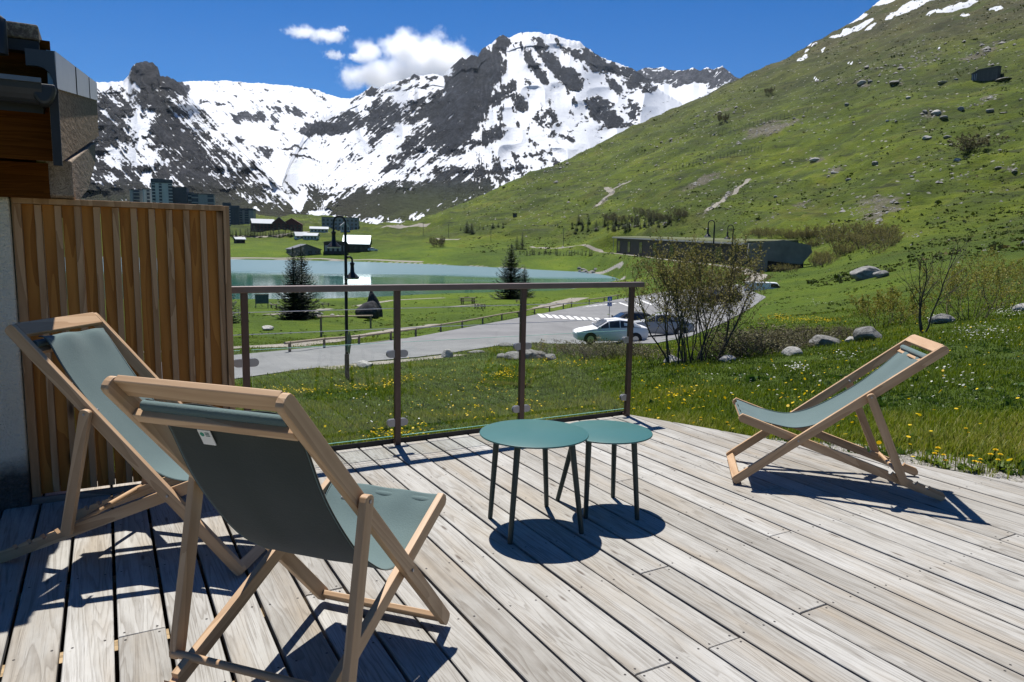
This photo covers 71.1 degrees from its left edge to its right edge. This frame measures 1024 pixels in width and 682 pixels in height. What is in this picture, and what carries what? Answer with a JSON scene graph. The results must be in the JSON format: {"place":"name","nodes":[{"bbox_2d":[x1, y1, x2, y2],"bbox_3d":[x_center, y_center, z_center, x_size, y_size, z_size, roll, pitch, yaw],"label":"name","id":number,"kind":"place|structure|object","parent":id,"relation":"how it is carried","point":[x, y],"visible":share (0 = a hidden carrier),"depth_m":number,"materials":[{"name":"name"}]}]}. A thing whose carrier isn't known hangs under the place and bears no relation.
{"place":"outdoors","nodes":[
{"label":"outdoors","id":0,"kind":"place"},
{"bbox_2d":[81,61,294,216],"bbox_3d":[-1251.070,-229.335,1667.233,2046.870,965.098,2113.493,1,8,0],"label":"rocky mountain","id":1,"kind":"structure","parent":0,"point":[153,123],"depth_m":1399.11,"materials":[{"name":"stone"}]},
{"bbox_2d":[231,257,423,261],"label":"path","id":2,"kind":"structure","parent":0,"point":[329,259],"depth_m":363.75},
{"bbox_2d":[234,324,436,348],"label":"path","id":3,"kind":"structure","parent":0,"point":[314,342],"depth_m":41.61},
{"bbox_2d":[65,259,618,298],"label":"water","id":4,"kind":"structure","parent":0,"point":[256,272],"depth_m":213.98,"materials":[{"name":"liquid"}]},
{"bbox_2d":[315,354,463,368],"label":"path","id":5,"kind":"structure","parent":0,"point":[390,361],"depth_m":30.33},
{"bbox_2d":[441,349,452,357],"bbox_3d":[-2.836,0.584,31.659,0.447,0.461,0.506,8,10,43],"label":"boulder","id":6,"kind":"object","parent":5,"relation":"on","point":[447,353],"visible":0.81,"depth_m":31.52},
{"bbox_2d":[381,223,430,228],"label":"path","id":7,"kind":"structure","parent":0,"point":[403,226],"depth_m":573.16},
{"bbox_2d":[0,0,879,98],"label":"sky","id":8,"kind":"structure","parent":0,"point":[338,48],"materials":[{"name":"blue"}]},
{"bbox_2d":[178,66,738,221],"bbox_3d":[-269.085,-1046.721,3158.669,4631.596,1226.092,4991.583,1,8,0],"label":"snow mountain","id":9,"kind":"structure","parent":0,"point":[266,126],"depth_m":3488.11,"materials":[{"name":"snow"}]},
{"bbox_2d":[161,284,764,377],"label":"road","id":10,"kind":"structure","parent":0,"point":[295,359],"depth_m":44.33,"materials":[{"name":"asphalt"}]},
{"bbox_2d":[573,317,647,344],"bbox_3d":[5.829,-0.633,42.676,4.280,1.479,2.120,0,8,-6],"label":"parked car","id":11,"kind":"object","parent":10,"relation":"on","point":[615,326],"visible":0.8,"depth_m":41.87,"materials":[{"name":"white paint"}]},
{"bbox_2d":[597,311,650,321],"bbox_3d":[8.710,-1.508,54.645,4.280,1.479,2.120,0,8,-9],"label":"parked car","id":12,"kind":"object","parent":10,"relation":"on","point":[624,314],"visible":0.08,"depth_m":53.99,"materials":[{"name":"black paint"}]},
{"bbox_2d":[634,312,694,334],"bbox_3d":[9.425,-1.080,45.687,4.280,1.479,2.120,3,8,14],"label":"parked car","id":13,"kind":"object","parent":10,"relation":"on","point":[653,327],"visible":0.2,"depth_m":44.85,"materials":[{"name":"grey paint"}]},
{"bbox_2d":[744,281,780,291],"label":"parked car","id":14,"kind":"object","parent":10,"relation":"on","point":[774,285],"visible":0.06,"depth_m":88.75,"materials":[{"name":"white paint"}]},
{"bbox_2d":[282,32,682,223],"bbox_3d":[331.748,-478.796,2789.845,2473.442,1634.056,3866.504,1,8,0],"label":"rocky mountain","id":15,"kind":"structure","parent":0,"point":[500,111],"depth_m":2014.74,"materials":[{"name":"snow"}]},
{"bbox_2d":[59,0,1023,482],"bbox_3d":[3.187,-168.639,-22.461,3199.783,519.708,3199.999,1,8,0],"label":"ground","id":16,"kind":"structure","parent":0,"point":[799,74],"depth_m":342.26,"materials":[{"name":"plant"}]},
{"bbox_2d":[0,15,98,519],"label":"chalet","id":17,"kind":"object","parent":16,"relation":"on","point":[49,132],"visible":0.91,"depth_m":3.31,"materials":[{"name":"paint"}]},
{"bbox_2d":[129,189,142,201],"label":"apartment tower","id":18,"kind":"structure","parent":16,"relation":"on","point":[136,195],"depth_m":698.38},
{"bbox_2d":[142,189,151,202],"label":"apartment tower","id":19,"kind":"structure","parent":16,"relation":"on","point":[147,195],"depth_m":691.67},
{"bbox_2d":[150,178,172,212],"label":"apartment tower","id":20,"kind":"structure","parent":16,"relation":"on","point":[161,190],"depth_m":676.45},
{"bbox_2d":[3,521,330,680],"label":"deck underlay","id":21,"kind":"object","parent":16,"relation":"on","point":[116,618],"depth_m":2.82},
{"bbox_2d":[0,495,335,681],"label":"deck joists","id":22,"kind":"object","parent":21,"relation":"on","point":[117,672],"depth_m":2.79,"materials":[{"name":"brown wood"}]},
{"bbox_2d":[0,415,1023,681],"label":"deck","id":23,"kind":"structure","parent":22,"relation":"on","point":[802,565],"depth_m":2.81,"materials":[{"name":"grey wood"}]},
{"bbox_2d":[11,197,235,504],"bbox_3d":[-1.937,0.039,3.677,0.953,1.480,0.094,-3,9,-29],"label":"privacy fence","id":24,"kind":"object","parent":23,"relation":"on","point":[192,268],"visible":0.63,"depth_m":3.63,"materials":[{"name":"wood"}]},
{"bbox_2d":[0,312,265,575],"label":"deckchair","id":25,"kind":"object","parent":23,"relation":"on","point":[90,360],"visible":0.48,"depth_m":2.83,"materials":[{"name":"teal wood"}]},
{"bbox_2d":[101,375,449,681],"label":"deckchair","id":26,"kind":"object","parent":23,"relation":"on","point":[253,477],"visible":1,"depth_m":1.86,"materials":[{"name":"fabric"}]},
{"bbox_2d":[41,282,644,504],"bbox_3d":[-0.732,0.258,4.622,3.930,1.242,0.090,-3,9,-29],"label":"glass railing","id":27,"kind":"object","parent":23,"relation":"on","point":[246,362],"visible":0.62,"depth_m":4.66,"materials":[{"name":"black metal"}]},
{"bbox_2d":[480,419,588,543],"bbox_3d":[0.098,0.643,3.344,0.504,0.449,0.508,1,8,0],"label":"side table","id":28,"kind":"object","parent":23,"relation":"on","point":[543,435],"visible":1,"depth_m":3.27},
{"bbox_2d":[556,420,652,519],"bbox_3d":[0.458,0.644,3.567,0.460,0.404,0.444,1,8,0],"label":"side table","id":29,"kind":"object","parent":23,"relation":"on","point":[614,433],"visible":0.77,"depth_m":3.47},
{"bbox_2d":[726,334,948,500],"bbox_3d":[1.817,0.381,4.069,1.082,0.833,0.564,3,8,12],"label":"deckchair","id":30,"kind":"object","parent":23,"relation":"on","point":[905,361],"visible":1,"depth_m":3.99,"materials":[{"name":"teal wood"}]},
{"bbox_2d":[172,187,188,203],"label":"apartment tower","id":31,"kind":"structure","parent":16,"relation":"on","point":[180,195],"depth_m":689.21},
{"bbox_2d":[191,193,214,204],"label":"apartment tower","id":32,"kind":"structure","parent":16,"relation":"on","point":[202,199],"depth_m":696.66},
{"bbox_2d":[230,205,239,224],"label":"apartment tower","id":33,"kind":"structure","parent":16,"relation":"on","point":[235,215],"depth_m":652.23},
{"bbox_2d":[232,281,240,322],"bbox_3d":[-23.531,-3.579,58.940,3.068,4.846,3.082,6,9,35],"label":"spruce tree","id":34,"kind":"object","parent":16,"relation":"on","point":[238,317],"visible":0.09,"depth_m":59.42,"materials":[{"name":"green plant"}]},
{"bbox_2d":[239,208,255,223],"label":"apartment tower","id":35,"kind":"structure","parent":16,"relation":"on","point":[247,215],"depth_m":672.13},
{"bbox_2d":[249,219,273,231],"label":"building","id":36,"kind":"structure","parent":16,"relation":"on","point":[263,224],"depth_m":540.96,"materials":[{"name":"brown wood"}]},
{"bbox_2d":[254,294,277,307],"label":"information board","id":37,"kind":"object","parent":16,"relation":"on","point":[261,298],"visible":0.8,"depth_m":87.80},
{"bbox_2d":[272,217,285,229],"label":"building","id":38,"kind":"structure","parent":16,"relation":"on","point":[279,222],"depth_m":540.08,"materials":[{"name":"brown wood"}]},
{"bbox_2d":[270,247,314,319],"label":"spruce tree","id":39,"kind":"object","parent":16,"relation":"on","point":[295,306],"visible":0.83,"depth_m":65.72,"materials":[{"name":"green plant"}]},
{"bbox_2d":[285,218,302,231],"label":"building","id":40,"kind":"structure","parent":16,"relation":"on","point":[293,224],"depth_m":546.96,"materials":[{"name":"brown wood"}]},
{"bbox_2d":[279,246,324,317],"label":"spruce tree","id":41,"kind":"object","parent":16,"relation":"on","point":[305,263],"visible":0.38,"depth_m":68.70,"materials":[{"name":"green plant"}]},
{"bbox_2d":[286,244,321,255],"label":"building","id":42,"kind":"structure","parent":16,"relation":"on","point":[309,250],"depth_m":378.71,"materials":[{"name":"stone"}]},
{"bbox_2d":[303,233,319,239],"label":"building","id":43,"kind":"structure","parent":16,"relation":"on","point":[311,236],"depth_m":482.99,"materials":[{"name":"white"}]},
{"bbox_2d":[309,226,328,232],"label":"building","id":44,"kind":"structure","parent":16,"relation":"on","point":[319,229],"depth_m":543.22,"materials":[{"name":"white"}]},
{"bbox_2d":[324,240,347,253],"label":"building","id":45,"kind":"structure","parent":16,"relation":"on","point":[334,250],"depth_m":382.49,"materials":[{"name":"stone"}]},
{"bbox_2d":[322,217,359,229],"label":"building","id":46,"kind":"structure","parent":16,"relation":"on","point":[353,222],"depth_m":598.48,"materials":[{"name":"stone"}]},
{"bbox_2d":[327,215,358,378],"bbox_3d":[-5.496,-1.236,23.396,1.034,5.651,0.462,-1,8,-13],"label":"street lamp","id":47,"kind":"object","parent":16,"relation":"on","point":[333,243],"visible":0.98,"depth_m":23.25,"materials":[{"name":"black metal"}]},
{"bbox_2d":[316,315,372,335],"bbox_3d":[-11.795,-1.251,51.455,0.149,2.142,10.856,2,8,7],"label":"log fence","id":48,"kind":"object","parent":16,"relation":"on","point":[320,317],"visible":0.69,"depth_m":50.30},
{"bbox_2d":[342,235,371,251],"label":"building","id":49,"kind":"structure","parent":16,"relation":"on","point":[359,243],"depth_m":390.69,"materials":[{"name":"metal"}]},
{"bbox_2d":[356,360,372,367],"bbox_3d":[-5.848,0.987,28.596,0.681,0.388,0.627,-5,10,-41],"label":"boulder","id":50,"kind":"object","parent":16,"relation":"on","point":[363,363],"visible":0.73,"depth_m":28.41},
{"bbox_2d":[355,301,379,318],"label":"boulder","id":51,"kind":"object","parent":16,"relation":"on","point":[372,307],"visible":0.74,"depth_m":69.06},
{"bbox_2d":[367,291,382,316],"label":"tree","id":52,"kind":"object","parent":16,"relation":"on","point":[372,297],"visible":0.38,"depth_m":72.39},
{"bbox_2d":[284,302,571,351],"bbox_3d":[-2.131,-2.009,61.143,1.491,2.862,57.620,4,8,18],"label":"log fence","id":53,"kind":"object","parent":16,"relation":"on","point":[289,343],"visible":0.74,"depth_m":45.58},
{"bbox_2d":[427,237,444,246],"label":"bush","id":54,"kind":"object","parent":16,"relation":"on","point":[439,242],"visible":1,"depth_m":408.86,"materials":[{"name":"green plant"}]},
{"bbox_2d":[504,351,518,359],"bbox_3d":[0.046,0.629,28.800,0.771,0.428,0.790,1,8,0],"label":"heap stone","id":55,"kind":"object","parent":16,"relation":"on","point":[512,354],"visible":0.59,"depth_m":28.59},
{"bbox_2d":[489,244,535,298],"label":"spruce tree","id":56,"kind":"object","parent":16,"relation":"on","point":[510,271],"visible":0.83,"depth_m":114.76,"materials":[{"name":"green plant"}]},
{"bbox_2d":[518,267,535,296],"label":"spruce tree","id":57,"kind":"object","parent":16,"relation":"on","point":[525,279],"visible":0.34,"depth_m":119.29,"materials":[{"name":"green plant"}]},
{"bbox_2d":[531,351,545,358],"bbox_3d":[1.086,0.579,28.241,0.679,0.439,0.723,-4,9,-32],"label":"heap stone","id":58,"kind":"object","parent":16,"relation":"on","point":[538,354],"visible":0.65,"depth_m":27.95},
{"bbox_2d":[531,338,575,353],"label":"brush","id":59,"kind":"object","parent":16,"relation":"on","point":[541,345],"visible":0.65,"depth_m":29.14,"materials":[{"name":"green plant"}]},
{"bbox_2d":[554,340,603,355],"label":"brush","id":60,"kind":"object","parent":16,"relation":"on","point":[566,348],"visible":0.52,"depth_m":27.22,"materials":[{"name":"green plant"}]},
{"bbox_2d":[571,342,615,359],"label":"brush","id":61,"kind":"object","parent":16,"relation":"on","point":[581,348],"visible":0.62,"depth_m":25.57,"materials":[{"name":"green plant"}]},
{"bbox_2d":[568,335,632,358],"bbox_3d":[3.131,0.238,25.707,2.455,0.779,2.329,0,8,-5],"label":"brush","id":62,"kind":"object","parent":16,"relation":"on","point":[591,345],"visible":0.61,"depth_m":25.55,"materials":[{"name":"green plant"}]},
{"bbox_2d":[592,341,645,359],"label":"brush","id":63,"kind":"object","parent":16,"relation":"on","point":[609,351],"visible":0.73,"depth_m":24.00,"materials":[{"name":"green plant"}]},
{"bbox_2d":[234,109,1023,339],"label":"meadow undergrowth","id":64,"kind":"object","parent":16,"relation":"on","point":[832,303],"visible":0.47,"depth_m":66.32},
{"bbox_2d":[240,300,1023,476],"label":"meadow weeds","id":65,"kind":"object","parent":16,"relation":"on","point":[751,378],"visible":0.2,"depth_m":9.76,"materials":[{"name":"green plant"}]},
{"bbox_2d":[607,340,659,355],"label":"brush","id":66,"kind":"object","parent":16,"relation":"on","point":[636,344],"visible":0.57,"depth_m":24.22,"materials":[{"name":"green plant"}]},
{"bbox_2d":[263,290,1019,460],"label":"yellow flowers","id":67,"kind":"object","parent":16,"relation":"on","point":[880,442],"visible":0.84,"depth_m":11.58,"materials":[{"name":"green plant"}]},
{"bbox_2d":[632,344,673,360],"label":"brush","id":68,"kind":"object","parent":16,"relation":"on","point":[649,355],"visible":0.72,"depth_m":21.46,"materials":[{"name":"green plant"}]},
{"bbox_2d":[351,299,1021,422],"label":"white flowers","id":69,"kind":"object","parent":16,"relation":"on","point":[860,351],"visible":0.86,"depth_m":14.23,"materials":[{"name":"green plant"}]},
{"bbox_2d":[598,228,783,363],"bbox_3d":[4.819,-1.137,18.758,4.322,3.608,4.332,7,9,36],"label":"willow shrub","id":70,"kind":"object","parent":16,"relation":"on","point":[680,272],"visible":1,"depth_m":18.14,"materials":[{"name":"green plant"}]},
{"bbox_2d":[612,236,797,266],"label":"gallery building","id":71,"kind":"structure","parent":16,"relation":"on","point":[629,245],"depth_m":204.00,"materials":[{"name":"metal"}]},
{"bbox_2d":[704,220,714,307],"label":"street lamp","id":72,"kind":"object","parent":16,"relation":"on","point":[707,235],"visible":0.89,"depth_m":68.31,"materials":[{"name":"black metal"}]},
{"bbox_2d":[672,145,761,170],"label":"snow fence","id":73,"kind":"object","parent":16,"relation":"on","point":[719,157],"visible":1,"depth_m":403.42,"materials":[{"name":"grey wood"}]},
{"bbox_2d":[690,338,749,358],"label":"brush","id":74,"kind":"object","parent":16,"relation":"on","point":[718,351],"visible":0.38,"depth_m":19.25,"materials":[{"name":"brown plant"}]},
{"bbox_2d":[699,339,775,358],"bbox_3d":[5.752,0.242,18.316,1.682,0.562,1.773,-2,8,-21],"label":"brush","id":75,"kind":"object","parent":16,"relation":"on","point":[720,348],"visible":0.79,"depth_m":18.30,"materials":[{"name":"brown plant"}]},
{"bbox_2d":[463,0,1023,286],"bbox_3d":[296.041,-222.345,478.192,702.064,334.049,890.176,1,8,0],"label":"hill undergrowth","id":76,"kind":"object","parent":16,"relation":"on","point":[838,277],"visible":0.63,"depth_m":246.36,"materials":[{"name":"plant"}]},
{"bbox_2d":[702,327,789,347],"bbox_3d":[7.190,-0.024,21.913,2.464,0.824,2.598,-1,8,-12],"label":"brush","id":77,"kind":"object","parent":16,"relation":"on","point":[711,337],"visible":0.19,"depth_m":22.01,"materials":[{"name":"brown plant"}]},
{"bbox_2d":[709,319,805,349],"bbox_3d":[7.388,-0.157,21.624,2.748,0.872,2.607,4,8,20],"label":"brush","id":78,"kind":"object","parent":16,"relation":"on","point":[765,327],"visible":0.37,"depth_m":21.59,"materials":[{"name":"brown plant"}]},
{"bbox_2d":[718,332,802,355],"bbox_3d":[6.551,0.075,18.846,2.226,0.706,2.111,2,8,10],"label":"brush","id":79,"kind":"object","parent":16,"relation":"on","point":[761,341],"visible":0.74,"depth_m":18.63,"materials":[{"name":"brown plant"}]},
{"bbox_2d":[712,106,811,134],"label":"snow fence","id":80,"kind":"object","parent":16,"relation":"on","point":[765,119],"visible":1,"depth_m":461.74,"materials":[{"name":"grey wood"}]},
{"bbox_2d":[521,37,1023,271],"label":"scree","id":81,"kind":"structure","parent":16,"relation":"on","point":[893,200],"depth_m":367.39,"materials":[{"name":"stone"}]},
{"bbox_2d":[734,330,817,350],"bbox_3d":[7.019,0.025,19.053,1.938,0.648,2.042,-1,8,-14],"label":"brush","id":82,"kind":"object","parent":16,"relation":"on","point":[780,338],"visible":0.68,"depth_m":19.02,"materials":[{"name":"brown plant"}]},
{"bbox_2d":[744,325,812,349],"bbox_3d":[7.812,-0.122,21.179,2.250,0.714,2.135,1,8,-1],"label":"brush","id":83,"kind":"object","parent":16,"relation":"on","point":[773,326],"visible":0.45,"depth_m":21.11,"materials":[{"name":"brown plant"}]},
{"bbox_2d":[746,240,811,271],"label":"tunnel portal","id":84,"kind":"object","parent":16,"relation":"on","point":[786,252],"visible":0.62,"depth_m":131.21,"materials":[{"name":"grey concrete"}]},
{"bbox_2d":[764,328,814,346],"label":"brush","id":85,"kind":"object","parent":16,"relation":"on","point":[807,335],"visible":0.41,"depth_m":20.64,"materials":[{"name":"brown plant"}]},
{"bbox_2d":[781,346,802,355],"bbox_3d":[6.734,0.274,17.254,0.422,0.287,0.455,-3,9,-29],"label":"boulder","id":86,"kind":"object","parent":16,"relation":"on","point":[790,350],"visible":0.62,"depth_m":17.14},
{"bbox_2d":[771,325,833,344],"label":"brush","id":87,"kind":"object","parent":16,"relation":"on","point":[827,333],"visible":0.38,"depth_m":21.62,"materials":[{"name":"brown plant"}]},
{"bbox_2d":[778,323,852,339],"bbox_3d":[9.440,-0.221,22.181,2.063,0.690,2.174,-3,9,-30],"label":"brush","id":88,"kind":"object","parent":16,"relation":"on","point":[832,329],"visible":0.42,"depth_m":22.12,"materials":[{"name":"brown plant"}]},
{"bbox_2d":[808,253,835,266],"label":"brush","id":89,"kind":"object","parent":16,"relation":"on","point":[815,259],"visible":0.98,"depth_m":122.96,"materials":[{"name":"green plant"}]},
{"bbox_2d":[808,335,840,346],"bbox_3d":[8.760,0.020,20.081,0.842,0.392,0.806,4,8,23],"label":"boulder","id":90,"kind":"object","parent":16,"relation":"on","point":[822,340],"visible":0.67,"depth_m":19.78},
{"bbox_2d":[820,226,849,240],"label":"brush","id":91,"kind":"object","parent":16,"relation":"on","point":[823,232],"visible":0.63,"depth_m":161.47,"materials":[{"name":"green plant"}]},
{"bbox_2d":[826,230,852,247],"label":"brush","id":92,"kind":"object","parent":16,"relation":"on","point":[832,239],"visible":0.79,"depth_m":146.24,"materials":[{"name":"green plant"}]},
{"bbox_2d":[827,242,855,254],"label":"brush","id":93,"kind":"object","parent":16,"relation":"on","point":[841,246],"visible":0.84,"depth_m":134.96,"materials":[{"name":"green plant"}]},
{"bbox_2d":[827,221,858,236],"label":"brush","id":94,"kind":"object","parent":16,"relation":"on","point":[842,227],"visible":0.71,"depth_m":162.40,"materials":[{"name":"green plant"}]},
{"bbox_2d":[849,266,880,280],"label":"boulder","id":95,"kind":"object","parent":16,"relation":"on","point":[862,273],"visible":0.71,"depth_m":73.26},
{"bbox_2d":[852,234,878,248],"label":"brush","id":96,"kind":"object","parent":16,"relation":"on","point":[863,243],"visible":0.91,"depth_m":132.02,"materials":[{"name":"green plant"}]},
{"bbox_2d":[848,218,885,234],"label":"brush","id":97,"kind":"object","parent":16,"relation":"on","point":[869,226],"visible":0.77,"depth_m":147.56,"materials":[{"name":"green plant"}]},
{"bbox_2d":[853,326,881,341],"bbox_3d":[9.617,-0.129,19.385,0.734,0.581,0.788,5,8,26],"label":"boulder","id":98,"kind":"object","parent":16,"relation":"on","point":[866,333],"visible":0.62,"depth_m":19.13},
{"bbox_2d":[863,242,889,253],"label":"brush","id":99,"kind":"object","parent":16,"relation":"on","point":[870,246],"visible":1,"depth_m":115.45,"materials":[{"name":"green plant"}]},
{"bbox_2d":[873,270,888,277],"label":"boulder","id":100,"kind":"object","parent":16,"relation":"on","point":[881,273],"visible":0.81,"depth_m":69.49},
{"bbox_2d":[846,281,930,327],"bbox_3d":[13.432,-1.248,25.059,2.878,1.665,2.574,-5,10,-37],"label":"yellow shrub","id":101,"kind":"object","parent":16,"relation":"on","point":[892,297],"visible":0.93,"depth_m":24.98,"materials":[{"name":"green plant"}]},
{"bbox_2d":[873,229,905,244],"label":"brush","id":102,"kind":"object","parent":16,"relation":"on","point":[889,234],"visible":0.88,"depth_m":124.63,"materials":[{"name":"green plant"}]},
{"bbox_2d":[928,313,954,323],"bbox_3d":[13.814,-0.691,23.106,0.751,0.401,0.665,1,8,-2],"label":"boulder","id":103,"kind":"object","parent":16,"relation":"on","point":[940,318],"visible":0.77,"depth_m":22.83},
{"bbox_2d":[894,234,992,332],"bbox_3d":[11.832,-1.496,19.800,1.927,2.923,1.921,1,8,0],"label":"bare tree","id":104,"kind":"object","parent":16,"relation":"on","point":[920,303],"visible":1,"depth_m":20.02,"materials":[{"name":"brown plant"}]},
{"bbox_2d":[907,258,1023,319],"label":"yellow shrub","id":105,"kind":"object","parent":16,"relation":"on","point":[952,282],"visible":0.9,"depth_m":23.36,"materials":[{"name":"green plant"}]},
{"bbox_2d":[953,454,987,471],"bbox_3d":[2.880,0.766,4.497,0.211,0.117,0.119,2,8,9],"label":"dandelion","id":106,"kind":"object","parent":16,"relation":"on","point":[973,467],"visible":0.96,"depth_m":4.49,"materials":[{"name":"yellow plant"}]},
{"bbox_2d":[947,133,1010,151],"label":"bush","id":107,"kind":"object","parent":16,"relation":"on","point":[970,143],"visible":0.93,"depth_m":244.22,"materials":[{"name":"green plant"}]},
{"bbox_2d":[971,65,1001,80],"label":"stone hut","id":108,"kind":"object","parent":16,"relation":"on","point":[988,73],"visible":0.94,"depth_m":364.81,"materials":[{"name":"stone"}]},
{"bbox_2d":[951,246,1023,309],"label":"yellow shrub","id":109,"kind":"object","parent":16,"relation":"on","point":[1013,276],"visible":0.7,"depth_m":27.87,"materials":[{"name":"green plant"}]},
{"bbox_2d":[533,298,585,307],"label":"path","id":110,"kind":"structure","parent":0,"point":[564,301],"depth_m":99.67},
{"bbox_2d":[531,244,667,259],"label":"path","id":111,"kind":"structure","parent":0,"point":[593,248],"depth_m":353.21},
{"bbox_2d":[670,260,766,282],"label":"path","id":112,"kind":"structure","parent":0,"point":[753,278],"depth_m":120.81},
{"bbox_2d":[705,178,750,210],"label":"path","id":113,"kind":"structure","parent":0,"point":[736,190],"depth_m":330.05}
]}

